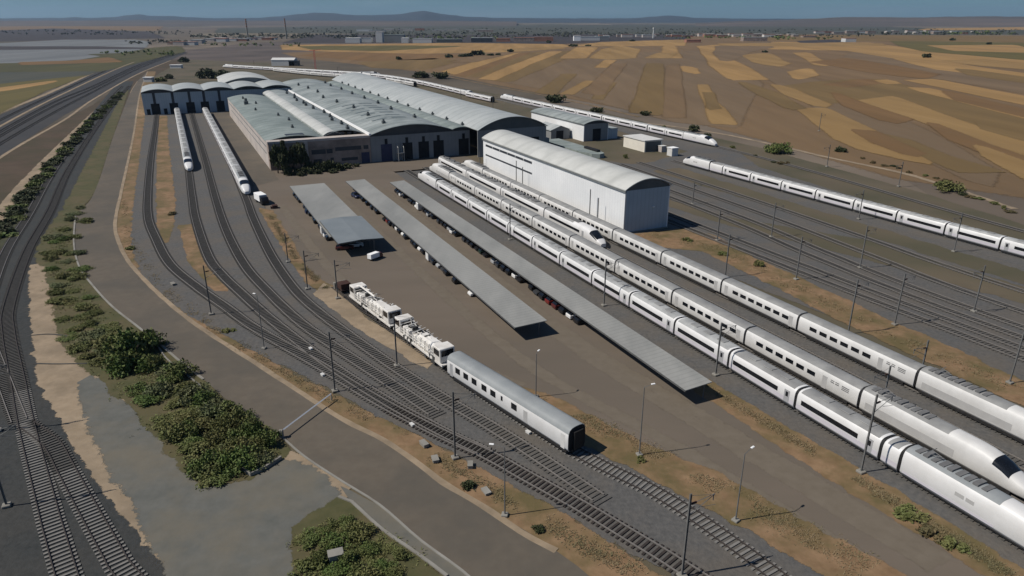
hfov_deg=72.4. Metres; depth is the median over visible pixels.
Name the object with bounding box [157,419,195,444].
shrub
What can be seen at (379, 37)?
works hall
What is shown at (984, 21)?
hills
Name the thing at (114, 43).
field
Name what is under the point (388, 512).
kerb
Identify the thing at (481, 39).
works hall
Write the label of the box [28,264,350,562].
dirt path
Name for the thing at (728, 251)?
catenary mast
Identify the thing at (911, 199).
railway track
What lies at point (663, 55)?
field
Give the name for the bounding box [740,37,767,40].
works hall
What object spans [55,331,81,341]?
shrub
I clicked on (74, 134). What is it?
shrub
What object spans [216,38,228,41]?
house
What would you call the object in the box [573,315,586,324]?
parked car
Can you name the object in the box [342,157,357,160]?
window
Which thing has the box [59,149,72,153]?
shrub
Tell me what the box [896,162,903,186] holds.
catenary mast
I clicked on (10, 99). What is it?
field
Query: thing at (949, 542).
shrub
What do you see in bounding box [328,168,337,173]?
shrub
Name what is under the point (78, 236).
shrub
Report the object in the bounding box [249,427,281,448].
shrub
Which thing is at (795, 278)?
catenary mast
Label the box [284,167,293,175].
shrub
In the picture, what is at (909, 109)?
field
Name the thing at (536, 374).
lamp post
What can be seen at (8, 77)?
field
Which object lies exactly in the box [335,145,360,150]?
window
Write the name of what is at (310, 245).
tyre track
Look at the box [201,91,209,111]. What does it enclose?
track door
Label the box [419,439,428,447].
concrete block
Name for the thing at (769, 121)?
field
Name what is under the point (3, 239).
grass
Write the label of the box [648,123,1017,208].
dirt path
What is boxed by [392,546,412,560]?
shrub
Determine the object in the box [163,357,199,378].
shrub
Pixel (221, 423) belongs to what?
shrub
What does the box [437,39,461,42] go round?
works hall
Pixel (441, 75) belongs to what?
shrub
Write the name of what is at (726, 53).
field
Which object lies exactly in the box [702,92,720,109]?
field
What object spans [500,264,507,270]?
parked car
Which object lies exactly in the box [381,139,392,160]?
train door
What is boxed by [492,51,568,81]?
field
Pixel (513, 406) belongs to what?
window
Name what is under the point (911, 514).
shrub
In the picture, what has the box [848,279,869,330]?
catenary mast
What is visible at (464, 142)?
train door
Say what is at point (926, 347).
catenary mast
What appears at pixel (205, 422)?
shrub
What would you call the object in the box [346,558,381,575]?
shrub
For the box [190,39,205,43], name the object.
house
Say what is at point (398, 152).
access stairs
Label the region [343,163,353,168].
shrub
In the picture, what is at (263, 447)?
shrub
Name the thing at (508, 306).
parking canopy
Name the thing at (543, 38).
works hall
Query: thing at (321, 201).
parking canopy
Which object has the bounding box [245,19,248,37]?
chimney
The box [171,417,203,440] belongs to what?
shrub
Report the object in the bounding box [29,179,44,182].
shrub
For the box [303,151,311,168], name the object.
tree
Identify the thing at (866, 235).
catenary mast
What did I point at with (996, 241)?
train
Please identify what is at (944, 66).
field
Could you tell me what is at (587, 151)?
platform
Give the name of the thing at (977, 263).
dirt verge
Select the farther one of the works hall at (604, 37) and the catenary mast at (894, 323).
the works hall at (604, 37)
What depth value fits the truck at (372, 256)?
154.80 m
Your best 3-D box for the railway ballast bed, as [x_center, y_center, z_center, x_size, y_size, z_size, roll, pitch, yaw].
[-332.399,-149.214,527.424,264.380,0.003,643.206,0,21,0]
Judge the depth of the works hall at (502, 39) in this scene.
1652.59 m
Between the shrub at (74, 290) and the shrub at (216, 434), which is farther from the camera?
the shrub at (74, 290)
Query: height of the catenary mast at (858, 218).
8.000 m
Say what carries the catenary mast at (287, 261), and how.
on the dirt verge at (298, 262)
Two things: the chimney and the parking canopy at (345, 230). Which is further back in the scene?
the chimney
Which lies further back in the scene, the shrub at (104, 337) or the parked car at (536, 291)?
the parked car at (536, 291)
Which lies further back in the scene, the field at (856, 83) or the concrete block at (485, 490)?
the field at (856, 83)
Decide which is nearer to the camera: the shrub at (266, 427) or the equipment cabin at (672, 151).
the shrub at (266, 427)
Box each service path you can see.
[211,112,278,185]
[576,140,684,163]
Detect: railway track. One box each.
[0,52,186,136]
[0,54,169,132]
[0,54,180,144]
[0,62,133,126]
[0,71,104,120]
[0,86,122,425]
[0,86,130,575]
[17,419,147,575]
[142,114,709,575]
[174,114,495,458]
[189,113,445,418]
[226,161,611,505]
[331,286,791,575]
[403,170,1023,553]
[422,167,1023,503]
[497,98,1023,232]
[603,247,1023,469]
[604,238,1023,445]
[618,164,1023,313]
[636,162,1023,293]
[667,218,1023,361]
[668,211,1023,351]
[669,196,1023,341]
[670,189,1023,330]
[671,160,1023,258]
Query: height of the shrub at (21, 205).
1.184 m
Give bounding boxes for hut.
[142,77,154,81]
[170,65,182,67]
[543,122,569,138]
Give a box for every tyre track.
[279,205,527,385]
[328,185,901,572]
[370,183,938,572]
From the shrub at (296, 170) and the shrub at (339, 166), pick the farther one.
the shrub at (339, 166)
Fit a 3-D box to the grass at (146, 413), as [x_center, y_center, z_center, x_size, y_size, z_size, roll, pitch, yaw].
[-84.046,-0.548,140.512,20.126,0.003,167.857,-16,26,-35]
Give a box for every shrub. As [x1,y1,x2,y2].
[0,210,21,217]
[0,217,14,224]
[0,225,16,234]
[0,232,18,238]
[4,204,27,210]
[4,205,29,213]
[6,214,27,220]
[10,195,35,201]
[12,190,36,197]
[13,200,29,204]
[19,188,39,192]
[23,182,40,187]
[24,186,43,190]
[28,177,46,181]
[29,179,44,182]
[30,174,50,178]
[36,172,54,176]
[38,249,53,255]
[39,166,55,169]
[40,161,61,165]
[40,265,60,271]
[41,163,52,167]
[42,234,63,240]
[42,255,58,260]
[43,168,55,171]
[44,296,72,304]
[45,287,64,295]
[46,158,63,161]
[47,239,64,243]
[48,249,71,255]
[48,282,71,288]
[52,315,73,322]
[54,272,71,279]
[55,146,73,150]
[55,235,70,240]
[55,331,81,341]
[56,151,69,155]
[57,227,72,231]
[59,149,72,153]
[59,258,75,263]
[59,295,78,305]
[60,140,77,145]
[62,211,86,215]
[63,215,77,220]
[64,234,81,239]
[64,340,91,354]
[65,272,89,280]
[65,324,84,332]
[66,265,94,272]
[66,288,80,293]
[69,132,80,135]
[70,249,87,255]
[72,302,99,310]
[73,312,94,320]
[74,205,85,209]
[75,129,89,132]
[75,328,106,341]
[76,217,93,223]
[76,352,95,359]
[80,123,91,127]
[80,294,98,299]
[80,319,97,326]
[87,307,102,316]
[87,356,103,366]
[90,321,120,334]
[90,348,105,356]
[93,333,112,346]
[93,333,113,353]
[99,349,136,379]
[100,327,154,367]
[120,327,168,356]
[123,381,152,396]
[125,246,134,249]
[131,392,167,406]
[134,353,169,373]
[142,380,174,397]
[149,409,186,430]
[153,361,179,376]
[154,77,166,81]
[156,373,183,384]
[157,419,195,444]
[161,396,183,410]
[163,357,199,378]
[164,74,172,78]
[171,380,197,394]
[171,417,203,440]
[173,382,213,407]
[176,436,221,463]
[177,56,189,61]
[178,435,205,446]
[180,405,201,422]
[183,449,223,480]
[184,389,216,407]
[193,396,230,419]
[194,449,228,473]
[195,67,215,77]
[195,416,218,431]
[195,467,232,491]
[203,426,227,449]
[208,399,243,418]
[208,415,233,429]
[212,69,229,78]
[216,435,258,456]
[217,427,246,443]
[218,463,235,477]
[219,442,262,480]
[221,328,236,332]
[221,407,250,427]
[233,408,258,423]
[235,417,264,438]
[246,450,277,471]
[248,425,272,437]
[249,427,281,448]
[250,444,269,453]
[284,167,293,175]
[287,557,324,575]
[288,60,299,65]
[293,167,305,174]
[296,525,329,550]
[304,166,315,173]
[306,548,329,568]
[309,161,319,168]
[311,169,321,173]
[317,161,328,171]
[317,517,340,534]
[319,561,350,575]
[320,530,355,555]
[325,159,336,169]
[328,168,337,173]
[333,162,344,169]
[337,514,356,530]
[337,548,358,570]
[340,519,376,544]
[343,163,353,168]
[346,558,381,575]
[355,540,382,559]
[367,558,398,574]
[381,565,405,575]
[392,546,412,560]
[412,71,429,77]
[431,71,449,78]
[460,479,476,490]
[470,50,484,54]
[531,524,544,533]
[545,94,566,102]
[589,107,603,112]
[636,455,645,463]
[640,110,651,115]
[681,237,693,241]
[688,124,699,131]
[718,251,726,255]
[753,260,764,266]
[763,142,792,153]
[834,145,847,151]
[891,502,930,523]
[915,522,945,542]
[922,53,931,57]
[932,180,966,192]
[937,533,971,553]
[1003,210,1017,212]
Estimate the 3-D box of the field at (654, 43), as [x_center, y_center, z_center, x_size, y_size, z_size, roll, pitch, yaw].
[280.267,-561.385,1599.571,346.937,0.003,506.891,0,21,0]
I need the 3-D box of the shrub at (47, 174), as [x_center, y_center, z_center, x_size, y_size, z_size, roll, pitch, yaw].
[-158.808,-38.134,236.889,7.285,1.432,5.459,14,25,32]
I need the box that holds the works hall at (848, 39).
[841,38,856,41]
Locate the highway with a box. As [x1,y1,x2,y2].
[0,52,184,155]
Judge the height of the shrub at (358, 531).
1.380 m
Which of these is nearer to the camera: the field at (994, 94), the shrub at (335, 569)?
the shrub at (335, 569)
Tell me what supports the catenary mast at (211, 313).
on the ballast at (646, 515)
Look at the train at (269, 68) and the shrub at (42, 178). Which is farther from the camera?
the train at (269, 68)
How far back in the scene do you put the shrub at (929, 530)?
72.38 m
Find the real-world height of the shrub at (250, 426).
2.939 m
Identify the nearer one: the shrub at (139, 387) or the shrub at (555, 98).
the shrub at (139, 387)
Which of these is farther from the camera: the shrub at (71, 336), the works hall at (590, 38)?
the works hall at (590, 38)
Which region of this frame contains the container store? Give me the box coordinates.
[623,134,663,151]
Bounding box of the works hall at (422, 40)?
[412,38,432,42]
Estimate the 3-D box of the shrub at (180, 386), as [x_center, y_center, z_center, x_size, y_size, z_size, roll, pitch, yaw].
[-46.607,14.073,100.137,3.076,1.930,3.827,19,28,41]
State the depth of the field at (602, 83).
608.35 m
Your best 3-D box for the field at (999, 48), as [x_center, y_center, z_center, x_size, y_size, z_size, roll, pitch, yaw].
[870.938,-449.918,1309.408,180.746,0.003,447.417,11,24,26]
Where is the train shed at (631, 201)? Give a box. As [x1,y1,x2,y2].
[482,130,672,232]
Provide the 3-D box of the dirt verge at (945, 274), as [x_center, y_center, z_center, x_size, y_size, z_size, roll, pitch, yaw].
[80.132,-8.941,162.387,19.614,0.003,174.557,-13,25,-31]
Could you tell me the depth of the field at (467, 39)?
1833.58 m
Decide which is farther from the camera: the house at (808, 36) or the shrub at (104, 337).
the house at (808, 36)
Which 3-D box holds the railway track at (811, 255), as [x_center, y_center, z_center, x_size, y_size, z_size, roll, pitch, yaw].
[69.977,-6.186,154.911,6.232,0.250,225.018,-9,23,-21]
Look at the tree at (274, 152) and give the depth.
240.01 m
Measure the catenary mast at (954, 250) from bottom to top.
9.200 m
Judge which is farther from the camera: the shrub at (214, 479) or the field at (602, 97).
the field at (602, 97)
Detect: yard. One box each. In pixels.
[253,165,984,575]
[273,137,483,179]
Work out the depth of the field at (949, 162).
262.20 m
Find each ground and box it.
[0,23,1023,224]
[30,60,1023,575]
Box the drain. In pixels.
[33,363,86,363]
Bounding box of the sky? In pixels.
[0,0,1023,18]
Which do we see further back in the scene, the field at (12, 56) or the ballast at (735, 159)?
the field at (12, 56)
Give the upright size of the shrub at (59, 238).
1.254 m
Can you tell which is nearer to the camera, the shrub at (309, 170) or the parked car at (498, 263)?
the parked car at (498, 263)
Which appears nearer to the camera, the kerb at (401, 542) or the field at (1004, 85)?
the kerb at (401, 542)
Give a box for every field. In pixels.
[0,26,162,30]
[0,28,163,41]
[0,40,148,47]
[0,46,143,49]
[0,46,181,71]
[0,49,139,62]
[0,71,97,83]
[0,74,90,115]
[0,81,56,90]
[18,57,123,64]
[90,46,185,61]
[214,25,1023,34]
[280,43,570,53]
[282,36,1023,197]
[284,34,685,43]
[297,52,477,60]
[298,45,459,50]
[358,58,455,69]
[441,53,517,73]
[452,53,510,61]
[454,52,528,75]
[463,52,542,76]
[479,51,560,79]
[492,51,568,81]
[503,46,564,51]
[504,51,764,127]
[535,74,576,94]
[560,47,597,58]
[560,81,593,94]
[578,40,685,45]
[581,63,626,95]
[589,46,639,59]
[591,82,616,99]
[595,60,614,67]
[627,63,664,115]
[645,53,678,57]
[661,45,682,57]
[661,63,687,117]
[679,66,699,73]
[697,45,767,79]
[697,84,737,124]
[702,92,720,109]
[712,41,773,60]
[718,43,885,45]
[734,56,999,186]
[737,82,807,109]
[742,53,790,66]
[767,35,1023,41]
[768,42,1023,64]
[771,84,830,106]
[784,79,1023,131]
[787,68,818,79]
[794,52,828,65]
[798,39,840,42]
[798,107,932,164]
[811,58,938,77]
[824,79,881,87]
[832,92,911,123]
[844,52,1023,93]
[852,129,926,156]
[859,96,1023,154]
[875,79,900,83]
[886,134,1006,172]
[891,41,1023,59]
[894,59,1023,76]
[905,79,1023,104]
[908,87,1023,117]
[918,27,1023,29]
[926,122,1023,159]
[928,45,1023,52]
[939,59,1023,68]
[942,91,1023,116]
[954,68,1023,82]
[973,145,1023,179]
[974,121,1023,140]
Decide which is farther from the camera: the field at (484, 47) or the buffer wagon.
the field at (484, 47)
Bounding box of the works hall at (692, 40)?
[684,39,700,42]
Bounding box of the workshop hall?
[227,72,548,170]
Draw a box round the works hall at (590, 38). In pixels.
[581,37,599,40]
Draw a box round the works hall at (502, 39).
[496,38,509,41]
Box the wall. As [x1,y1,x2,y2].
[240,456,281,476]
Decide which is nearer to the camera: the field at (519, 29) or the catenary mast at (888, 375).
the catenary mast at (888, 375)
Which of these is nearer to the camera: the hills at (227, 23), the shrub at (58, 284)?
the shrub at (58, 284)
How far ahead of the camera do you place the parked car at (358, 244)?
163.37 m
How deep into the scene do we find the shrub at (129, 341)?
108.19 m
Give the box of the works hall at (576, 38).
[573,36,580,40]
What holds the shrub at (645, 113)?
on the field at (649, 94)
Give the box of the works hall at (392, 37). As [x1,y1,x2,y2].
[384,34,404,41]
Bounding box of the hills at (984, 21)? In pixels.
[695,16,1023,26]
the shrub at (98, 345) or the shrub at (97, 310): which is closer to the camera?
the shrub at (98, 345)
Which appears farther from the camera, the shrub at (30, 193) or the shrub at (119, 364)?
the shrub at (30, 193)
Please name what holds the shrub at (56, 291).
on the grass at (146, 413)
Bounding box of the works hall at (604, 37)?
[595,36,608,39]
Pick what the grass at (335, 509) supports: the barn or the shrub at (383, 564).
the shrub at (383, 564)
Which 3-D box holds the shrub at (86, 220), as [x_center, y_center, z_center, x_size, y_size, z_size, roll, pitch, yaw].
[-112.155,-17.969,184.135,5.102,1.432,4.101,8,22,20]
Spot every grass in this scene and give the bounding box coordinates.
[0,170,43,248]
[34,200,290,486]
[35,225,427,569]
[39,90,128,244]
[120,199,1023,575]
[289,497,443,575]
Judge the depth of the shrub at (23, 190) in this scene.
212.41 m
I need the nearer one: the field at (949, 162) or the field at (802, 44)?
the field at (949, 162)
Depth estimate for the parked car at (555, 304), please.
128.47 m
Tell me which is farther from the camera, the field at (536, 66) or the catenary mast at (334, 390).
the field at (536, 66)
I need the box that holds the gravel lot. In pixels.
[76,375,341,575]
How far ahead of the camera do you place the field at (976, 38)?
1927.21 m
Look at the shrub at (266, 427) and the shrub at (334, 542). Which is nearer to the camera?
the shrub at (334, 542)
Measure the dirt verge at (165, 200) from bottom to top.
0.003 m
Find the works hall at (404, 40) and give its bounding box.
[401,38,408,42]
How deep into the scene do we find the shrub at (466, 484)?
79.69 m
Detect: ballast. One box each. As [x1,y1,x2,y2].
[0,81,166,575]
[130,111,823,575]
[396,169,1023,568]
[495,99,1023,265]
[603,160,1023,380]
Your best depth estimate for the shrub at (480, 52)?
1034.21 m
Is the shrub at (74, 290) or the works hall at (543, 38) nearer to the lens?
the shrub at (74, 290)
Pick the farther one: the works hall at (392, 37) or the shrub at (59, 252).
the works hall at (392, 37)
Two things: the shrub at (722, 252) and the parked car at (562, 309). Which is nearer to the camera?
the parked car at (562, 309)
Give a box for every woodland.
[1,27,1018,43]
[100,30,1015,55]
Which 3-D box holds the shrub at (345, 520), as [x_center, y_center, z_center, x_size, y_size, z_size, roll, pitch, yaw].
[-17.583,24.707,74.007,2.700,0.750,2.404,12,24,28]
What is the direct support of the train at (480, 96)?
on the depot ground at (186, 72)
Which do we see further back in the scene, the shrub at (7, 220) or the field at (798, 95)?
the field at (798, 95)
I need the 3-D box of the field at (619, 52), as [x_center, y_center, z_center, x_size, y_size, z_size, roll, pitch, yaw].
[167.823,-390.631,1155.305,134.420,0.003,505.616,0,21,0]
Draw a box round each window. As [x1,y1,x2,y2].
[311,149,325,154]
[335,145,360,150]
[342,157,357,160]
[481,384,486,391]
[490,389,494,397]
[511,402,516,411]
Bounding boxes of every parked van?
[416,202,422,209]
[425,252,431,260]
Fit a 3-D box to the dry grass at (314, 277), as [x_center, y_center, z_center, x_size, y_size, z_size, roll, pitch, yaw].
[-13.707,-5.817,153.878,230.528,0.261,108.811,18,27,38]
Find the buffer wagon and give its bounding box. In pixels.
[333,280,350,291]
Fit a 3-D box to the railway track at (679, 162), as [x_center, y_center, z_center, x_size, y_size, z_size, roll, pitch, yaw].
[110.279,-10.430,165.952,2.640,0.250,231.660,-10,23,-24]
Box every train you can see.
[174,107,192,170]
[202,107,250,193]
[223,64,379,73]
[273,68,340,76]
[362,72,471,94]
[386,77,416,85]
[418,171,1023,549]
[429,163,1023,498]
[438,155,605,246]
[461,160,1023,443]
[466,92,494,101]
[500,94,716,145]
[683,156,1023,256]
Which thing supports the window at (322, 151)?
in the workshop hall
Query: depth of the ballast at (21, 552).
78.72 m
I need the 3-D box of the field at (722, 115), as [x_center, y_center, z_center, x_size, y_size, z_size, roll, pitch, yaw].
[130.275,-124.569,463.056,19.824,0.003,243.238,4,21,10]
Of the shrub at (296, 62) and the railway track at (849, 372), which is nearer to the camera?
the railway track at (849, 372)
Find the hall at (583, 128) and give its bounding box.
[530,107,609,141]
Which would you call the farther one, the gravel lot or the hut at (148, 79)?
the hut at (148, 79)
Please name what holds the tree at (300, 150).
on the yard at (395, 166)
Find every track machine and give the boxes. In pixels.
[349,282,401,328]
[393,313,454,367]
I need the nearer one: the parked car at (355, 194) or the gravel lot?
the gravel lot
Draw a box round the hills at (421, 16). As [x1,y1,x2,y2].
[0,11,794,22]
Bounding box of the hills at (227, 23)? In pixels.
[0,20,516,25]
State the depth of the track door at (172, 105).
393.49 m
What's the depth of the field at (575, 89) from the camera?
538.36 m
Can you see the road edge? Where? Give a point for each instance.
(473, 500)
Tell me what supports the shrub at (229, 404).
on the grass at (146, 413)
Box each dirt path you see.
[0,112,92,219]
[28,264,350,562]
[417,69,639,116]
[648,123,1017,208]
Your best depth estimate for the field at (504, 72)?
772.17 m
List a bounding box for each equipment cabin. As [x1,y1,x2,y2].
[658,145,666,151]
[667,146,677,156]
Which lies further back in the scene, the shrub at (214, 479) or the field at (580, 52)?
the field at (580, 52)
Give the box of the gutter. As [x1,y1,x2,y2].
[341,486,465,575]
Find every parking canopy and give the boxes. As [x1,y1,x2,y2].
[290,183,364,243]
[320,216,383,250]
[345,179,546,334]
[390,180,711,398]
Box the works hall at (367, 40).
[362,38,372,42]
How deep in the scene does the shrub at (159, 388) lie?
99.31 m
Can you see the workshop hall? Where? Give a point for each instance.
(384, 116)
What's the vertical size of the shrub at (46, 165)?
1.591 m
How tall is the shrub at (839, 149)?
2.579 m
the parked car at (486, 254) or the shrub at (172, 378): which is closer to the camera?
the shrub at (172, 378)
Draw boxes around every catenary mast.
[0,425,16,508]
[203,265,223,315]
[284,233,298,262]
[303,251,318,289]
[328,332,349,392]
[334,260,349,298]
[393,315,412,366]
[451,391,477,460]
[508,204,520,239]
[601,259,618,306]
[676,493,715,575]
[712,323,736,376]
[715,210,729,240]
[725,234,740,275]
[769,203,783,237]
[793,236,811,279]
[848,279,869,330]
[855,190,863,219]
[856,394,893,474]
[857,226,876,267]
[874,366,891,387]
[891,273,915,325]
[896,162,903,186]
[911,340,929,363]
[951,213,962,251]
[970,265,985,311]
[1005,332,1023,384]
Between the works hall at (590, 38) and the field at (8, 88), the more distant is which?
the works hall at (590, 38)
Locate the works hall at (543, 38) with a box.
[534,37,552,40]
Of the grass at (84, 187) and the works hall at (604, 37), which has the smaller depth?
the grass at (84, 187)
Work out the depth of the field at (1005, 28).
3971.79 m
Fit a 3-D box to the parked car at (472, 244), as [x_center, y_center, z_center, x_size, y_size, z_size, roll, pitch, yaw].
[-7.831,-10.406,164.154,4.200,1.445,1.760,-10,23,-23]
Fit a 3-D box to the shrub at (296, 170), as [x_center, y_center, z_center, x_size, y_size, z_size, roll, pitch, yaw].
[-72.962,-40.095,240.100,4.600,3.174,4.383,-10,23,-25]
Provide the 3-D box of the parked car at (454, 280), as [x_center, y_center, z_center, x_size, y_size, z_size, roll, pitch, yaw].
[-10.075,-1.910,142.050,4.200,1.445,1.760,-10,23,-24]
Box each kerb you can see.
[73,216,204,379]
[158,345,199,384]
[282,437,469,575]
[338,495,447,575]
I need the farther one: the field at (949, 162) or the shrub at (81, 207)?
the field at (949, 162)
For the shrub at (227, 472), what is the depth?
81.67 m
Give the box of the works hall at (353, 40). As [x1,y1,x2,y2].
[345,38,361,42]
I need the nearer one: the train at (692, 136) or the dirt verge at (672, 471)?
the dirt verge at (672, 471)
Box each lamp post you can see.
[252,293,266,349]
[489,443,508,517]
[534,349,539,396]
[636,383,654,455]
[731,446,754,523]
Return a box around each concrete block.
[327,547,342,563]
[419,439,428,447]
[431,454,438,462]
[467,460,472,468]
[481,486,491,495]
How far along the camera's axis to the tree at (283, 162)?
237.78 m
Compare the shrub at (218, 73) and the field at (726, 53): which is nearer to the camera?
the shrub at (218, 73)
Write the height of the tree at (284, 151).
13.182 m
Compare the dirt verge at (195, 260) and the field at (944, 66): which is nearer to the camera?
the dirt verge at (195, 260)
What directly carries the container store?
on the depot ground at (186, 72)
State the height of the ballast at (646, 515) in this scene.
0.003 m
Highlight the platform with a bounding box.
[549,138,603,158]
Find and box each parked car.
[335,244,353,250]
[347,241,363,247]
[351,192,359,198]
[430,258,437,264]
[443,269,451,275]
[451,277,460,283]
[453,230,461,236]
[467,290,475,296]
[469,241,477,247]
[478,247,485,253]
[482,252,491,257]
[490,257,497,263]
[495,260,502,267]
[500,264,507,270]
[505,267,513,275]
[511,272,519,277]
[516,276,526,282]
[528,283,537,290]
[533,289,540,294]
[538,291,547,299]
[545,296,553,303]
[551,300,560,308]
[558,305,568,314]
[566,310,575,318]
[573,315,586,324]
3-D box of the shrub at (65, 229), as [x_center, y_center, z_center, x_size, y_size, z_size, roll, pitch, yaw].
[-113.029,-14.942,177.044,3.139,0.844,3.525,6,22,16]
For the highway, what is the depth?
433.23 m
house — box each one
[173,41,187,44]
[186,42,198,44]
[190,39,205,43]
[204,38,215,40]
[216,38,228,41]
[369,30,385,31]
[478,29,492,31]
[621,34,632,36]
[762,34,775,36]
[801,35,816,37]
[865,31,875,33]
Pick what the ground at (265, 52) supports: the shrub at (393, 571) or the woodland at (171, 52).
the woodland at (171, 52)
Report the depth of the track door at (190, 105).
397.45 m
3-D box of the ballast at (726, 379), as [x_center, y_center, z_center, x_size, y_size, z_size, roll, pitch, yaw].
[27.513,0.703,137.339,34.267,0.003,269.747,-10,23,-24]
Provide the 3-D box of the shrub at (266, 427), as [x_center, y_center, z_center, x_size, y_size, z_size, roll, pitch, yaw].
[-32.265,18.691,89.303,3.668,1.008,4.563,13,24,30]
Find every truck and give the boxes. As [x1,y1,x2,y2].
[253,191,268,204]
[367,251,382,260]
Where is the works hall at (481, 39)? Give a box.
[471,38,492,41]
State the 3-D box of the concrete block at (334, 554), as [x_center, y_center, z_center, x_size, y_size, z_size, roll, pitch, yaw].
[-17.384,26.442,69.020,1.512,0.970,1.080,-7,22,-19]
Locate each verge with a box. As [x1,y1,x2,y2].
[0,60,177,249]
[1,73,92,112]
[117,71,662,575]
[154,115,176,242]
[177,224,227,290]
[259,208,345,291]
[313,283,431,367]
[522,387,906,575]
[634,228,1023,405]
[654,168,1023,283]
[669,199,1023,302]
[692,379,1023,575]
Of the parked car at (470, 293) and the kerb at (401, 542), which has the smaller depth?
the kerb at (401, 542)
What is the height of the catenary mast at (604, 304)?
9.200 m
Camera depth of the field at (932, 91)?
501.88 m
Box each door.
[151,93,160,114]
[169,92,177,113]
[186,92,195,112]
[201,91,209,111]
[216,91,224,111]
[361,152,369,162]
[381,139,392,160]
[402,137,412,159]
[418,136,429,157]
[433,135,443,156]
[450,363,452,376]
[459,133,468,154]
[556,130,562,138]
[560,433,564,448]
[593,128,600,140]
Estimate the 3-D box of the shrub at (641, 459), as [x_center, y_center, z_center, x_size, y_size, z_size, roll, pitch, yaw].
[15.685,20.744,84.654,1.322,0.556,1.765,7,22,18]
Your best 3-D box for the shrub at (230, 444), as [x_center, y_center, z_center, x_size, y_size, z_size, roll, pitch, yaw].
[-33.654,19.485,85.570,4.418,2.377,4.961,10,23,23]
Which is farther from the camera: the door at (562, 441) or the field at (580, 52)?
the field at (580, 52)
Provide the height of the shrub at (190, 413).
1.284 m
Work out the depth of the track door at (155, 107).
390.24 m
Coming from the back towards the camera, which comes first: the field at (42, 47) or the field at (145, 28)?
the field at (145, 28)
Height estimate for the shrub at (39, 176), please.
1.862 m
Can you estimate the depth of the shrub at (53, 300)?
131.54 m
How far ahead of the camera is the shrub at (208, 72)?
628.99 m
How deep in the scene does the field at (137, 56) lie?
1026.58 m
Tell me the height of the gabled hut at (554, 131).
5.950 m
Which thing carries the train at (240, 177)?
on the railway track at (265, 244)
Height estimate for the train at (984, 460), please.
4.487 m
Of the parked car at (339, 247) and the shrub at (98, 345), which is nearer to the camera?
the shrub at (98, 345)
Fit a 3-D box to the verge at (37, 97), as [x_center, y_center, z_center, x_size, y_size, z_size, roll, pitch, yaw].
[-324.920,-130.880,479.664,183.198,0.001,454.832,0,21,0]
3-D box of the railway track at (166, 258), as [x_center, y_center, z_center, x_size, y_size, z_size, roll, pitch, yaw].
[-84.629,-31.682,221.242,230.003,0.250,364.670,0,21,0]
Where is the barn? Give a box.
[271,58,296,65]
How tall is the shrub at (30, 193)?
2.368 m
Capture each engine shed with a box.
[141,80,290,114]
[217,72,269,83]
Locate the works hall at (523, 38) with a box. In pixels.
[514,37,533,40]
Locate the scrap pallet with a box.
[270,204,277,208]
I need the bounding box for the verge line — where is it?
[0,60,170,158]
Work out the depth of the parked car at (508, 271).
145.65 m
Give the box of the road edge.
[113,71,557,552]
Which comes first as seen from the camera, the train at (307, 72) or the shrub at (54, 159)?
the shrub at (54, 159)
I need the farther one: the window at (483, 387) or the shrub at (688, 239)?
the shrub at (688, 239)
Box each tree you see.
[268,143,280,172]
[275,153,287,174]
[279,140,293,171]
[287,144,297,167]
[295,142,305,166]
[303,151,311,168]
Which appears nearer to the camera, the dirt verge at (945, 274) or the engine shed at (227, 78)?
the dirt verge at (945, 274)
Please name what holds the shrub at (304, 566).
on the grass at (335, 509)
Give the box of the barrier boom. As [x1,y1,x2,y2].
[279,393,331,438]
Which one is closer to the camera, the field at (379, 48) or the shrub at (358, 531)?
the shrub at (358, 531)
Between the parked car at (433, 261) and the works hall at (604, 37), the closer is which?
the parked car at (433, 261)
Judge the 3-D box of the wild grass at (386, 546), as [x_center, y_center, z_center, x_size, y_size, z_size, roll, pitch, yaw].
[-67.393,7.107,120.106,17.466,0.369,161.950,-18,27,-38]
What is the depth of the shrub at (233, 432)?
88.41 m
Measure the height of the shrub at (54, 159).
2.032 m
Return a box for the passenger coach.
[447,351,584,452]
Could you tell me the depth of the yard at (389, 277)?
114.98 m
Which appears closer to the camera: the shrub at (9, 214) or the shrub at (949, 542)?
the shrub at (949, 542)
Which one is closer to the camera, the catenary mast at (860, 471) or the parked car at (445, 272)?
the catenary mast at (860, 471)
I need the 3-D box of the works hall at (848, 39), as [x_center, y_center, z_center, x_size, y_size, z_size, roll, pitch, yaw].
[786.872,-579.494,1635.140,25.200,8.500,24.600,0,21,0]
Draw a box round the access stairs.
[396,143,404,160]
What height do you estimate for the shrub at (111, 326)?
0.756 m
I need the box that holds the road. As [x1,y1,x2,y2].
[73,74,588,575]
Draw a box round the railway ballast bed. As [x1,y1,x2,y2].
[0,68,115,124]
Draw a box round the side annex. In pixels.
[608,126,617,138]
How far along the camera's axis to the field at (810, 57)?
972.55 m
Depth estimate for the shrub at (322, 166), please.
244.07 m
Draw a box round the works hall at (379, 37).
[375,32,383,42]
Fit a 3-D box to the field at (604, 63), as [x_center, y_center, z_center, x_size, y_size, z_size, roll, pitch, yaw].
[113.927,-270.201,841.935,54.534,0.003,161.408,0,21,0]
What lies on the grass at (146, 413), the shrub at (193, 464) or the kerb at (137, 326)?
the shrub at (193, 464)
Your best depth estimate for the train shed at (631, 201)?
189.91 m

